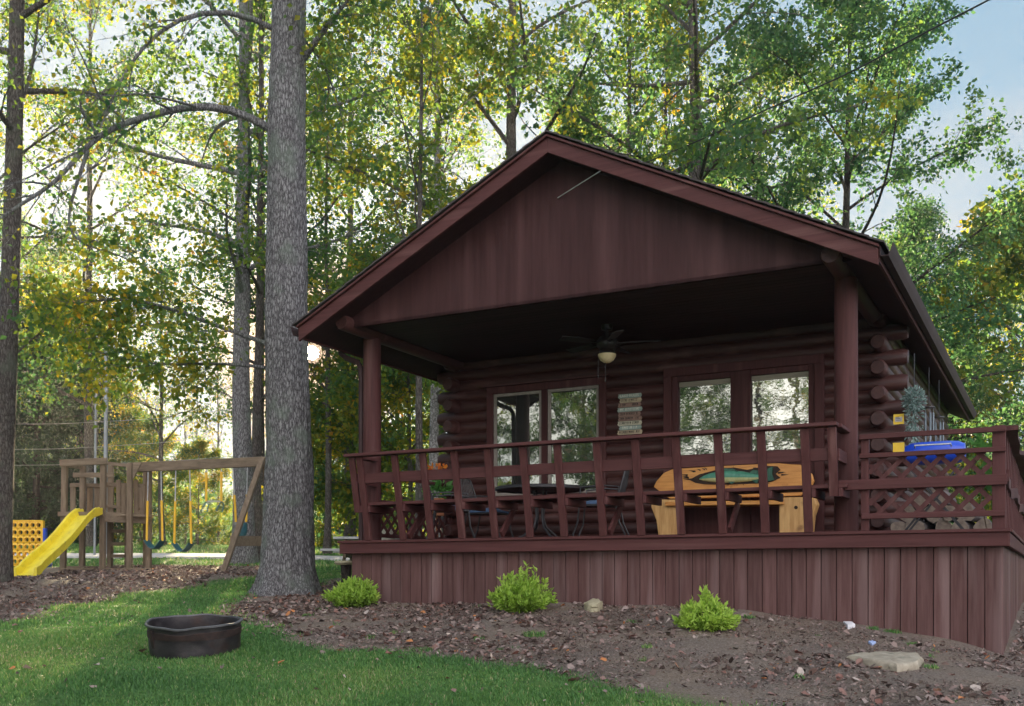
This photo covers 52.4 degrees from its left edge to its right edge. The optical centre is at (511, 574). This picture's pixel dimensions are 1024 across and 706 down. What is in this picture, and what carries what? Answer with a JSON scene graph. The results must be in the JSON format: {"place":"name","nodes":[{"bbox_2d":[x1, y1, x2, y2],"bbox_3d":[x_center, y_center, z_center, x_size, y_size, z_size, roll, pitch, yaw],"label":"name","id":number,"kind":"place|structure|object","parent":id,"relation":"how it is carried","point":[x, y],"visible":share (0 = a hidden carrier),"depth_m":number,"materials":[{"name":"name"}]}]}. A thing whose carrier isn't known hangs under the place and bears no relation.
{"place":"outdoors","nodes":[
{"label":"outdoors","id":0,"kind":"place"},
{"bbox_2d":[14,553,349,560],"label":"path","id":1,"kind":"structure","parent":0,"point":[181,555],"depth_m":26.72,"materials":[{"name":"concrete"}]},
{"bbox_2d":[93,336,97,554],"bbox_3d":[-10.815,-3.366,27.000,0.105,5.990,0.060,0,0,0],"label":"pole","id":2,"kind":"object","parent":1,"relation":"on","point":[95,466],"visible":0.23,"depth_m":26.98,"materials":[{"name":"grey metal"}]},
{"bbox_2d":[104,344,107,553],"bbox_3d":[-10.707,-3.429,27.400,0.136,6.051,0.110,0,0,0],"label":"pole","id":3,"kind":"object","parent":1,"relation":"on","point":[105,429],"visible":0.25,"depth_m":27.36,"materials":[{"name":"grey metal"}]},
{"bbox_2d":[15,433,231,449],"bbox_3d":[-10.802,-3.401,27.096,9.315,0.140,1.053,0,0,17],"label":"wire","id":4,"kind":"object","parent":3,"relation":"attached to","point":[131,444],"visible":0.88,"depth_m":27.27,"materials":[{"name":"metal"}]},
{"bbox_2d":[308,346,317,359],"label":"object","id":5,"kind":"object","parent":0,"point":[314,353],"visible":0.59,"depth_m":765.19,"materials":[{"name":"white"}]},
{"bbox_2d":[0,543,957,705],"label":"grass","id":6,"kind":"structure","parent":0,"point":[362,661],"depth_m":8.15,"materials":[{"name":"green plant"}]},
{"bbox_2d":[144,613,242,659],"bbox_3d":[-2.773,0.544,9.083,0.828,0.318,0.824,0,7,0],"label":"fire ring","id":7,"kind":"object","parent":6,"relation":"on","point":[184,636],"visible":0.98,"depth_m":8.80,"materials":[{"name":"metal"}]},
{"bbox_2d":[0,545,1023,705],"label":"ground","id":8,"kind":"structure","parent":0,"point":[722,643],"depth_m":8.92,"materials":[{"name":"brown soil"}]},
{"bbox_2d":[0,206,42,532],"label":"slim tree","id":9,"kind":"object","parent":8,"relation":"on","point":[25,207],"visible":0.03,"depth_m":45.33,"materials":[{"name":"green plant"}]},
{"bbox_2d":[12,520,52,566],"bbox_3d":[-10.981,-0.699,23.500,1.064,1.081,0.640,0,0,0],"label":"grid game","id":10,"kind":"object","parent":8,"relation":"on","point":[30,535],"visible":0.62,"depth_m":23.46,"materials":[{"name":"yellow plastic"}]},
{"bbox_2d":[0,122,82,412],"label":"airy tree","id":11,"kind":"object","parent":8,"relation":"on","point":[24,234],"visible":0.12,"depth_m":39.77,"materials":[{"name":"green plant"}]},
{"bbox_2d":[22,241,67,519],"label":"slim tree","id":12,"kind":"object","parent":8,"relation":"on","point":[38,247],"visible":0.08,"depth_m":48.79,"materials":[{"name":"green plant"}]},
{"bbox_2d":[25,243,80,523],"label":"slim tree","id":13,"kind":"object","parent":8,"relation":"on","point":[63,275],"visible":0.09,"depth_m":48.02,"materials":[{"name":"green plant"}]},
{"bbox_2d":[13,266,123,543],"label":"evergreen tree","id":14,"kind":"object","parent":8,"relation":"on","point":[22,501],"visible":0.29,"depth_m":41.54,"materials":[{"name":"green plant"}]},
{"bbox_2d":[25,272,126,496],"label":"slim tree","id":15,"kind":"object","parent":8,"relation":"on","point":[63,281],"visible":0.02,"depth_m":47.85,"materials":[{"name":"green plant"}]},
{"bbox_2d":[0,0,165,428],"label":"airy tree","id":16,"kind":"object","parent":8,"relation":"on","point":[23,383],"visible":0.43,"depth_m":29.42,"materials":[{"name":"green plant"}]},
{"bbox_2d":[17,289,154,542],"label":"evergreen tree","id":17,"kind":"object","parent":8,"relation":"on","point":[77,433],"visible":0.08,"depth_m":46.10,"materials":[{"name":"green plant"}]},
{"bbox_2d":[74,309,119,541],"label":"sapling","id":18,"kind":"object","parent":8,"relation":"on","point":[98,394],"visible":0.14,"depth_m":43.02,"materials":[{"name":"green plant"}]},
{"bbox_2d":[0,0,214,582],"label":"slim tree","id":19,"kind":"object","parent":8,"relation":"on","point":[20,11],"visible":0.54,"depth_m":15.92,"materials":[{"name":"green plant"}]},
{"bbox_2d":[0,0,226,546],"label":"airy tree","id":20,"kind":"object","parent":8,"relation":"on","point":[89,439],"visible":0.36,"depth_m":33.84,"materials":[{"name":"green plant"}]},
{"bbox_2d":[78,376,168,541],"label":"evergreen tree","id":21,"kind":"object","parent":8,"relation":"on","point":[156,500],"visible":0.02,"depth_m":51.81,"materials":[{"name":"green plant"}]},
{"bbox_2d":[69,401,205,543],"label":"understory tree","id":22,"kind":"object","parent":8,"relation":"on","point":[124,430],"visible":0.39,"depth_m":44.23,"materials":[{"name":"green plant"}]},
{"bbox_2d":[14,457,264,575],"bbox_3d":[-7.214,-1.148,20.411,4.730,2.409,3.917,0,0,0],"label":"wooden playset","id":23,"kind":"object","parent":8,"relation":"on","point":[60,539],"visible":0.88,"depth_m":20.95,"materials":[{"name":"brown wood"}]},
{"bbox_2d":[144,471,164,548],"bbox_3d":[-7.222,-1.312,21.011,0.386,1.570,0.187,0,0,8],"label":"belt swing","id":24,"kind":"object","parent":23,"relation":"hanging from","point":[158,545],"visible":1,"depth_m":20.99,"materials":[{"name":"plastic"}]},
{"bbox_2d":[171,470,193,551],"bbox_3d":[-6.619,-1.288,20.906,0.408,1.645,0.187,0,0,8],"label":"belt swing","id":25,"kind":"object","parent":23,"relation":"hanging from","point":[177,547],"visible":1,"depth_m":20.88,"materials":[{"name":"plastic"}]},
{"bbox_2d":[201,468,224,511],"bbox_3d":[-5.987,-1.693,20.786,0.489,0.866,0.081,0,0,10],"label":"trapeze","id":26,"kind":"object","parent":23,"relation":"hanging from","point":[206,501],"visible":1,"depth_m":20.77,"materials":[{"name":"metal"}]},
{"bbox_2d":[232,467,248,535],"bbox_3d":[-5.388,-1.447,20.729,0.320,1.385,0.200,0,0,28],"label":"toddler swing","id":27,"kind":"object","parent":23,"relation":"hanging from","point":[243,532],"visible":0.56,"depth_m":20.69,"materials":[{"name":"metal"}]},
{"bbox_2d":[124,340,164,461],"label":"sapling","id":28,"kind":"object","parent":8,"relation":"on","point":[143,394],"visible":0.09,"depth_m":46.21,"materials":[{"name":"green plant"}]},
{"bbox_2d":[70,262,228,545],"bbox_3d":[-12.876,-6.017,36.961,5.512,10.228,5.748,0,0,-16],"label":"airy tree","id":29,"kind":"object","parent":8,"relation":"on","point":[160,415],"visible":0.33,"depth_m":36.88,"materials":[{"name":"green plant"}]},
{"bbox_2d":[152,347,173,473],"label":"sapling","id":30,"kind":"object","parent":8,"relation":"on","point":[163,398],"visible":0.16,"depth_m":46.73,"materials":[{"name":"green plant"}]},
{"bbox_2d":[133,435,232,544],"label":"understory tree","id":31,"kind":"object","parent":8,"relation":"on","point":[198,449],"visible":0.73,"depth_m":40.95,"materials":[{"name":"green plant"}]},
{"bbox_2d":[165,344,201,543],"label":"sapling","id":32,"kind":"object","parent":8,"relation":"on","point":[185,434],"visible":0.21,"depth_m":48.89,"materials":[{"name":"green plant"}]},
{"bbox_2d":[183,322,213,541],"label":"sapling","id":33,"kind":"object","parent":8,"relation":"on","point":[196,429],"visible":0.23,"depth_m":45.12,"materials":[{"name":"green plant"}]},
{"bbox_2d":[184,434,232,534],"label":"airy tree","id":34,"kind":"object","parent":8,"relation":"on","point":[201,481],"visible":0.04,"depth_m":55.99,"materials":[{"name":"green plant"}]},
{"bbox_2d":[193,330,231,544],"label":"sapling","id":35,"kind":"object","parent":8,"relation":"on","point":[218,440],"visible":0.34,"depth_m":43.57,"materials":[{"name":"green plant"}]},
{"bbox_2d":[219,371,252,486],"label":"sapling","id":36,"kind":"object","parent":8,"relation":"on","point":[227,453],"visible":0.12,"depth_m":48.53,"materials":[{"name":"green plant"}]},
{"bbox_2d":[122,0,370,524],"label":"airy tree","id":37,"kind":"object","parent":8,"relation":"on","point":[178,263],"visible":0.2,"depth_m":32.83,"materials":[{"name":"green plant"}]},
{"bbox_2d":[35,0,474,563],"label":"airy tree","id":38,"kind":"object","parent":8,"relation":"on","point":[247,174],"visible":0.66,"depth_m":24.88,"materials":[{"name":"green plant"}]},
{"bbox_2d":[84,0,442,559],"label":"slim tree","id":39,"kind":"object","parent":8,"relation":"on","point":[260,256],"visible":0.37,"depth_m":25.84,"materials":[{"name":"green plant"}]},
{"bbox_2d":[0,0,538,595],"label":"oak tree","id":40,"kind":"object","parent":8,"relation":"on","point":[288,552],"visible":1,"depth_m":14.15,"materials":[{"name":"green plant"}]},
{"bbox_2d":[216,38,422,553],"bbox_3d":[-5.197,-7.887,30.125,5.348,14.766,6.162,0,0,27],"label":"slim tree","id":41,"kind":"object","parent":8,"relation":"on","point":[327,542],"visible":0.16,"depth_m":29.93,"materials":[{"name":"green plant"}]},
{"bbox_2d":[189,0,467,540],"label":"airy tree","id":42,"kind":"object","parent":8,"relation":"on","point":[348,529],"visible":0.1,"depth_m":35.63,"materials":[{"name":"green plant"}]},
{"bbox_2d":[334,561,351,582],"bbox_3d":[-2.251,0.045,14.084,0.332,0.483,0.315,0,0,0],"label":"pedestal","id":43,"kind":"object","parent":8,"relation":"on","point":[345,569],"visible":0.54,"depth_m":14.04,"materials":[{"name":"stone"}]},
{"bbox_2d":[321,574,380,607],"bbox_3d":[-1.934,0.219,12.716,0.707,0.491,0.686,0,0,-32],"label":"shrub","id":44,"kind":"object","parent":8,"relation":"on","point":[354,592],"visible":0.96,"depth_m":12.55,"materials":[{"name":"green plant"}]},
{"bbox_2d":[261,343,446,535],"bbox_3d":[-4.913,-4.836,33.337,7.012,9.597,7.599,0,0,-15],"label":"understory tree","id":45,"kind":"object","parent":8,"relation":"on","point":[317,420],"visible":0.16,"depth_m":32.02,"materials":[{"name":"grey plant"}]},
{"bbox_2d":[9,584,705,705],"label":"fallen leaves","id":46,"kind":"object","parent":8,"relation":"on","point":[142,650],"visible":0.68,"depth_m":8.26,"materials":[{"name":"brown plant"}]},
{"bbox_2d":[320,537,399,568],"bbox_3d":[-2.278,-0.297,17.660,1.700,0.686,1.420,0,0,0],"label":"picnic table","id":47,"kind":"object","parent":8,"relation":"on","point":[345,556],"visible":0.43,"depth_m":17.30,"materials":[{"name":"grey wood"}]},
{"bbox_2d":[314,409,406,546],"bbox_3d":[-5.952,-3.436,38.786,4.207,5.758,4.559,0,0,-13],"label":"understory tree","id":48,"kind":"object","parent":8,"relation":"on","point":[319,527],"visible":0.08,"depth_m":38.32,"materials":[{"name":"green plant"}]},
{"bbox_2d":[308,244,447,545],"bbox_3d":[-3.549,-4.899,30.668,7.979,10.077,7.362,0,0,6],"label":"understory tree","id":49,"kind":"object","parent":8,"relation":"on","point":[345,386],"visible":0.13,"depth_m":29.62,"materials":[{"name":"green plant"}]},
{"bbox_2d":[307,1,505,535],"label":"airy tree","id":50,"kind":"object","parent":8,"relation":"on","point":[469,153],"visible":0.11,"depth_m":39.40,"materials":[{"name":"green plant"}]},
{"bbox_2d":[337,0,492,535],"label":"sapling","id":51,"kind":"object","parent":8,"relation":"on","point":[422,92],"visible":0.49,"depth_m":21.95,"materials":[{"name":"green plant"}]},
{"bbox_2d":[307,0,540,536],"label":"pale tree","id":52,"kind":"object","parent":8,"relation":"on","point":[436,388],"visible":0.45,"depth_m":23.20,"materials":[{"name":"green plant"}]},
{"bbox_2d":[224,0,730,392],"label":"airy tree","id":53,"kind":"object","parent":8,"relation":"on","point":[509,139],"visible":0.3,"depth_m":24.14,"materials":[{"name":"green plant"}]},
{"bbox_2d":[14,446,991,545],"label":"undergrowth","id":54,"kind":"object","parent":8,"relation":"on","point":[179,539],"visible":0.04,"depth_m":46.44,"materials":[{"name":"green plant"}]},
{"bbox_2d":[0,565,1023,705],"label":"mulch chips","id":55,"kind":"object","parent":8,"relation":"on","point":[741,684],"visible":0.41,"depth_m":9.40,"materials":[{"name":"brown plant"}]},
{"bbox_2d":[0,564,1023,705],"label":"fallen leaves","id":56,"kind":"object","parent":8,"relation":"on","point":[116,574],"visible":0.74,"depth_m":10.30,"materials":[{"name":"brown plant"}]},
{"bbox_2d":[18,422,1023,542],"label":"wood","id":57,"kind":"object","parent":8,"relation":"on","point":[988,454],"depth_m":66.20,"materials":[{"name":"green plant"}]},
{"bbox_2d":[486,560,557,613],"bbox_3d":[0.113,0.142,11.400,0.802,0.610,0.809,0,0,0],"label":"shrub","id":58,"kind":"object","parent":8,"relation":"on","point":[522,593],"visible":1,"depth_m":11.25,"materials":[{"name":"green plant"}]},
{"bbox_2d":[471,78,661,181],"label":"broadleaf tree","id":59,"kind":"object","parent":8,"relation":"on","point":[612,125],"visible":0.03,"depth_m":40.72,"materials":[{"name":"green plant"}]},
{"bbox_2d":[584,598,602,611],"bbox_3d":[0.885,0.340,11.332,0.218,0.164,0.570,0,0,0],"label":"rock","id":60,"kind":"object","parent":8,"relation":"on","point":[593,605],"visible":0.95,"depth_m":11.13,"materials":[{"name":"beige stone"}]},
{"bbox_2d":[518,0,740,185],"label":"slim tree","id":61,"kind":"object","parent":8,"relation":"on","point":[629,21],"visible":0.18,"depth_m":26.37,"materials":[{"name":"green plant"}]},
{"bbox_2d":[291,130,976,539],"bbox_3d":[3.047,-2.156,16.379,7.110,5.313,11.597,0,0,28],"label":"log cabin","id":62,"kind":"object","parent":8,"relation":"on","point":[481,298],"visible":0.51,"depth_m":12.63,"materials":[{"name":"paint"}]},
{"bbox_2d":[481,374,610,502],"bbox_3d":[0.483,-1.891,14.733,1.980,1.702,0.230,0,0,28],"label":"window","id":63,"kind":"structure","parent":62,"relation":"in","point":[571,407],"depth_m":14.68,"materials":[{"name":"paint"}]},
{"bbox_2d":[559,324,659,381],"bbox_3d":[1.214,-2.769,13.067,1.283,0.718,1.226,0,0,28],"label":"ceiling fan","id":64,"kind":"object","parent":62,"relation":"hanging from","point":[606,345],"visible":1,"depth_m":12.94,"materials":[{"name":"brown metal"}]},
{"bbox_2d":[617,393,642,434],"bbox_3d":[1.595,-2.181,14.091,0.362,0.550,0.029,0,0,28],"label":"board sign","id":65,"kind":"object","parent":62,"relation":"attached to","point":[630,413],"visible":1,"depth_m":14.08,"materials":[{"name":"grey wood"}]},
{"bbox_2d":[663,354,824,533],"bbox_3d":[2.980,-1.586,13.444,2.080,2.308,0.200,0,0,28],"label":"double door","id":66,"kind":"structure","parent":62,"relation":"in","point":[786,390],"depth_m":13.37,"materials":[{"name":"paint"}]},
{"bbox_2d":[646,0,989,162],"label":"wire","id":67,"kind":"object","parent":62,"relation":"attached to","point":[950,19],"visible":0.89,"depth_m":16.53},
{"bbox_2d":[893,414,903,424],"bbox_3d":[4.561,-1.839,12.269,0.117,0.120,0.018,0,0,28],"label":"notice","id":68,"kind":"object","parent":62,"relation":"attached to","point":[898,418],"visible":1,"depth_m":12.27,"materials":[{"name":"paper"}]},
{"bbox_2d":[893,442,903,451],"bbox_3d":[4.563,-1.505,12.272,0.128,0.114,0.010,0,0,27],"label":"notice","id":69,"kind":"object","parent":62,"relation":"attached to","point":[898,447],"visible":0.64,"depth_m":12.27,"materials":[{"name":"paper"}]},
{"bbox_2d":[899,353,927,443],"bbox_3d":[4.695,-2.031,12.152,0.312,1.128,0.323,0,0,28],"label":"hanging plant","id":70,"kind":"object","parent":62,"relation":"hanging from","point":[911,403],"visible":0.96,"depth_m":12.13,"materials":[{"name":"green plant"}]},
{"bbox_2d":[924,406,934,441],"bbox_3d":[5.160,-2.046,12.868,0.140,1.040,0.137,0,0,28],"label":"wind chime","id":71,"kind":"object","parent":62,"relation":"hanging from","point":[931,421],"visible":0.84,"depth_m":12.85,"materials":[{"name":"silver metal"}]},
{"bbox_2d":[934,416,944,440],"bbox_3d":[5.643,-2.055,13.744,0.140,1.040,0.137,0,0,28],"label":"wind chime","id":72,"kind":"object","parent":62,"relation":"hanging from","point":[941,427],"visible":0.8,"depth_m":13.72,"materials":[{"name":"silver metal"}]},
{"bbox_2d":[586,0,764,186],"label":"slim tree","id":73,"kind":"object","parent":8,"relation":"on","point":[677,24],"visible":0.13,"depth_m":28.95,"materials":[{"name":"green plant"}]},
{"bbox_2d":[337,528,1023,654],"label":"porch deck","id":74,"kind":"structure","parent":8,"relation":"on","point":[964,585],"depth_m":10.86,"materials":[{"name":"paint"}]},
{"bbox_2d":[381,480,451,538],"bbox_3d":[-1.387,-0.917,14.537,0.087,0.965,2.031,0,0,28],"label":"railing","id":75,"kind":"object","parent":74,"relation":"on","point":[446,520],"visible":0.34,"depth_m":14.52,"materials":[{"name":"paint"}]},
{"bbox_2d":[421,462,452,535],"bbox_3d":[-1.088,-1.033,15.111,0.491,1.205,0.506,0,0,-29],"label":"flower pot","id":76,"kind":"object","parent":74,"relation":"on","point":[436,487],"visible":0.46,"depth_m":15.05,"materials":[{"name":"ceramic"}]},
{"bbox_2d":[425,490,475,538],"bbox_3d":[-0.814,-0.901,13.665,0.672,0.942,0.521,0,0,-2],"label":"patio chair","id":77,"kind":"object","parent":74,"relation":"on","point":[464,510],"visible":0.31,"depth_m":13.45,"materials":[{"name":"black metal"}]},
{"bbox_2d":[460,479,513,537],"bbox_3d":[-0.353,-0.901,14.282,0.673,0.942,0.521,0,0,23],"label":"patio chair","id":78,"kind":"object","parent":74,"relation":"on","point":[486,513],"visible":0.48,"depth_m":14.27,"materials":[{"name":"black metal"}]},
{"bbox_2d":[495,483,584,536],"bbox_3d":[0.362,-0.783,13.459,1.170,0.703,1.170,0,0,28],"label":"patio table","id":79,"kind":"object","parent":74,"relation":"on","point":[541,488],"visible":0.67,"depth_m":13.41,"materials":[{"name":"black metal"}]},
{"bbox_2d":[343,421,849,539],"bbox_3d":[0.719,-0.962,11.749,5.963,1.061,0.700,0,0,28],"label":"bench railing","id":80,"kind":"object","parent":74,"relation":"on","point":[832,454],"visible":0.98,"depth_m":11.42,"materials":[{"name":"paint"}]},
{"bbox_2d":[572,471,629,535],"bbox_3d":[1.094,-0.901,12.632,0.673,0.942,0.521,0,0,13],"label":"patio chair","id":81,"kind":"object","parent":74,"relation":"on","point":[622,488],"visible":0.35,"depth_m":12.48,"materials":[{"name":"black metal"}]},
{"bbox_2d":[651,463,818,534],"bbox_3d":[2.784,-0.919,13.141,2.135,0.971,0.360,0,0,28],"label":"carved bench","id":82,"kind":"object","parent":74,"relation":"on","point":[791,519],"visible":0.72,"depth_m":13.11,"materials":[{"name":"brown wood"}]},
{"bbox_2d":[891,522,905,529],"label":"firewood log","id":83,"kind":"object","parent":74,"relation":"on","point":[898,525],"visible":0.41,"depth_m":11.88,"materials":[{"name":"beige wood"}]},
{"bbox_2d":[828,425,1006,530],"bbox_3d":[3.909,-0.917,10.086,1.620,0.965,0.152,0,0,28],"label":"lattice railing","id":84,"kind":"object","parent":74,"relation":"on","point":[959,482],"visible":0.98,"depth_m":9.96,"materials":[{"name":"paint"}]},
{"bbox_2d":[966,433,991,528],"bbox_3d":[4.448,-0.926,9.883,0.242,0.985,0.225,0,0,1],"label":"climbing vine","id":85,"kind":"object","parent":84,"relation":"attached to","point":[979,442],"visible":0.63,"depth_m":9.86,"materials":[{"name":"green plant"}]},
{"bbox_2d":[906,520,935,529],"bbox_3d":[4.722,-0.524,11.967,0.204,0.208,0.524,0,0,39],"label":"firewood log","id":86,"kind":"object","parent":74,"relation":"on","point":[922,525],"visible":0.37,"depth_m":11.79,"materials":[{"name":"beige wood"}]},
{"bbox_2d":[900,506,923,521],"bbox_3d":[4.626,-0.692,12.063,0.191,0.191,0.502,0,0,33],"label":"firewood log","id":87,"kind":"object","parent":86,"relation":"on","point":[909,509],"visible":0.31,"depth_m":11.85,"materials":[{"name":"beige wood"}]},
{"bbox_2d":[923,506,939,523],"bbox_3d":[4.818,-0.684,11.940,0.199,0.202,0.513,0,0,19],"label":"firewood log","id":88,"kind":"object","parent":86,"relation":"on","point":[932,520],"visible":0.39,"depth_m":11.72,"materials":[{"name":"beige wood"}]},
{"bbox_2d":[929,490,956,505],"bbox_3d":[4.927,-0.871,11.894,0.209,0.210,0.504,0,0,33],"label":"firewood log","id":89,"kind":"object","parent":88,"relation":"on","point":[941,498],"visible":0.27,"depth_m":11.72,"materials":[{"name":"beige wood"}]},
{"bbox_2d":[904,441,965,529],"bbox_3d":[4.556,-0.937,11.214,0.656,1.018,0.426,0,0,28],"label":"barrel grill","id":90,"kind":"object","parent":74,"relation":"on","point":[931,445],"visible":0.58,"depth_m":11.15,"materials":[{"name":"blue metal"}]},
{"bbox_2d":[935,519,951,529],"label":"firewood log","id":91,"kind":"object","parent":74,"relation":"on","point":[942,524],"visible":0.53,"depth_m":11.67,"materials":[{"name":"beige wood"}]},
{"bbox_2d":[943,505,957,521],"bbox_3d":[5.021,-0.688,11.811,0.181,0.182,0.501,0,0,33],"label":"firewood log","id":92,"kind":"object","parent":91,"relation":"on","point":[950,508],"visible":0.33,"depth_m":11.62,"materials":[{"name":"beige wood"}]},
{"bbox_2d":[951,519,974,528],"bbox_3d":[5.123,-0.541,11.758,0.177,0.178,0.509,0,0,36],"label":"firewood log","id":93,"kind":"object","parent":74,"relation":"on","point":[967,524],"visible":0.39,"depth_m":11.57,"materials":[{"name":"beige wood"}]},
{"bbox_2d":[956,503,986,521],"bbox_3d":[5.188,-0.704,11.746,0.200,0.204,0.523,0,0,39],"label":"firewood log","id":94,"kind":"object","parent":93,"relation":"on","point":[969,507],"visible":0.49,"depth_m":11.55,"materials":[{"name":"beige wood"}]},
{"bbox_2d":[973,518,991,528],"bbox_3d":[5.302,-0.536,11.687,0.192,0.191,0.483,0,0,28],"label":"firewood log","id":95,"kind":"object","parent":74,"relation":"on","point":[980,524],"visible":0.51,"depth_m":11.47,"materials":[{"name":"beige wood"}]},
{"bbox_2d":[1006,425,1023,540],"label":"side railing","id":96,"kind":"object","parent":74,"relation":"on","point":[1015,488],"visible":0.66,"depth_m":11.60,"materials":[{"name":"paint"}]},
{"bbox_2d":[484,0,927,223],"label":"broadleaf tree","id":97,"kind":"object","parent":8,"relation":"on","point":[692,161],"visible":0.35,"depth_m":22.46,"materials":[{"name":"green plant"}]},
{"bbox_2d":[671,584,742,631],"bbox_3d":[1.830,0.339,9.755,0.668,0.517,0.660,0,0,0],"label":"shrub","id":98,"kind":"object","parent":8,"relation":"on","point":[712,613],"visible":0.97,"depth_m":9.61,"materials":[{"name":"green plant"}]},
{"bbox_2d":[682,17,886,239],"bbox_3d":[10.017,-10.892,40.789,11.495,20.455,11.024,0,0,20],"label":"airy tree","id":99,"kind":"object","parent":8,"relation":"on","point":[771,117],"visible":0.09,"depth_m":39.47,"materials":[{"name":"green plant"}]},
{"bbox_2d":[661,0,1023,466],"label":"broadleaf tree","id":100,"kind":"object","parent":8,"relation":"on","point":[917,22],"visible":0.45,"depth_m":24.93,"materials":[{"name":"green plant"}]},
{"bbox_2d":[847,651,923,671],"bbox_3d":[3.160,0.707,8.554,0.797,0.127,0.582,0,0,-34],"label":"stone slab","id":101,"kind":"object","parent":8,"relation":"on","point":[900,661],"depth_m":8.35,"materials":[{"name":"beige stone"}]},
{"bbox_2d":[872,193,1023,507],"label":"broadleaf tree","id":102,"kind":"object","parent":8,"relation":"on","point":[926,213],"visible":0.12,"depth_m":31.98,"materials":[{"name":"green plant"}]},
{"bbox_2d":[916,169,1023,522],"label":"understory tree","id":103,"kind":"object","parent":8,"relation":"on","point":[991,287],"visible":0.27,"depth_m":29.48,"materials":[{"name":"green plant"}]},
{"bbox_2d":[964,293,1023,444],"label":"broadleaf tree","id":104,"kind":"object","parent":8,"relation":"on","point":[1006,332],"visible":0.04,"depth_m":53.27,"materials":[{"name":"green plant"}]},
{"bbox_2d":[965,273,1023,449],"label":"airy tree","id":105,"kind":"object","parent":8,"relation":"on","point":[1011,327],"visible":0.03,"depth_m":39.98,"materials":[{"name":"green plant"}]},
{"bbox_2d":[0,0,1023,509],"label":"sky","id":106,"kind":"structure","parent":0,"point":[990,40],"materials":[{"name":"white"}]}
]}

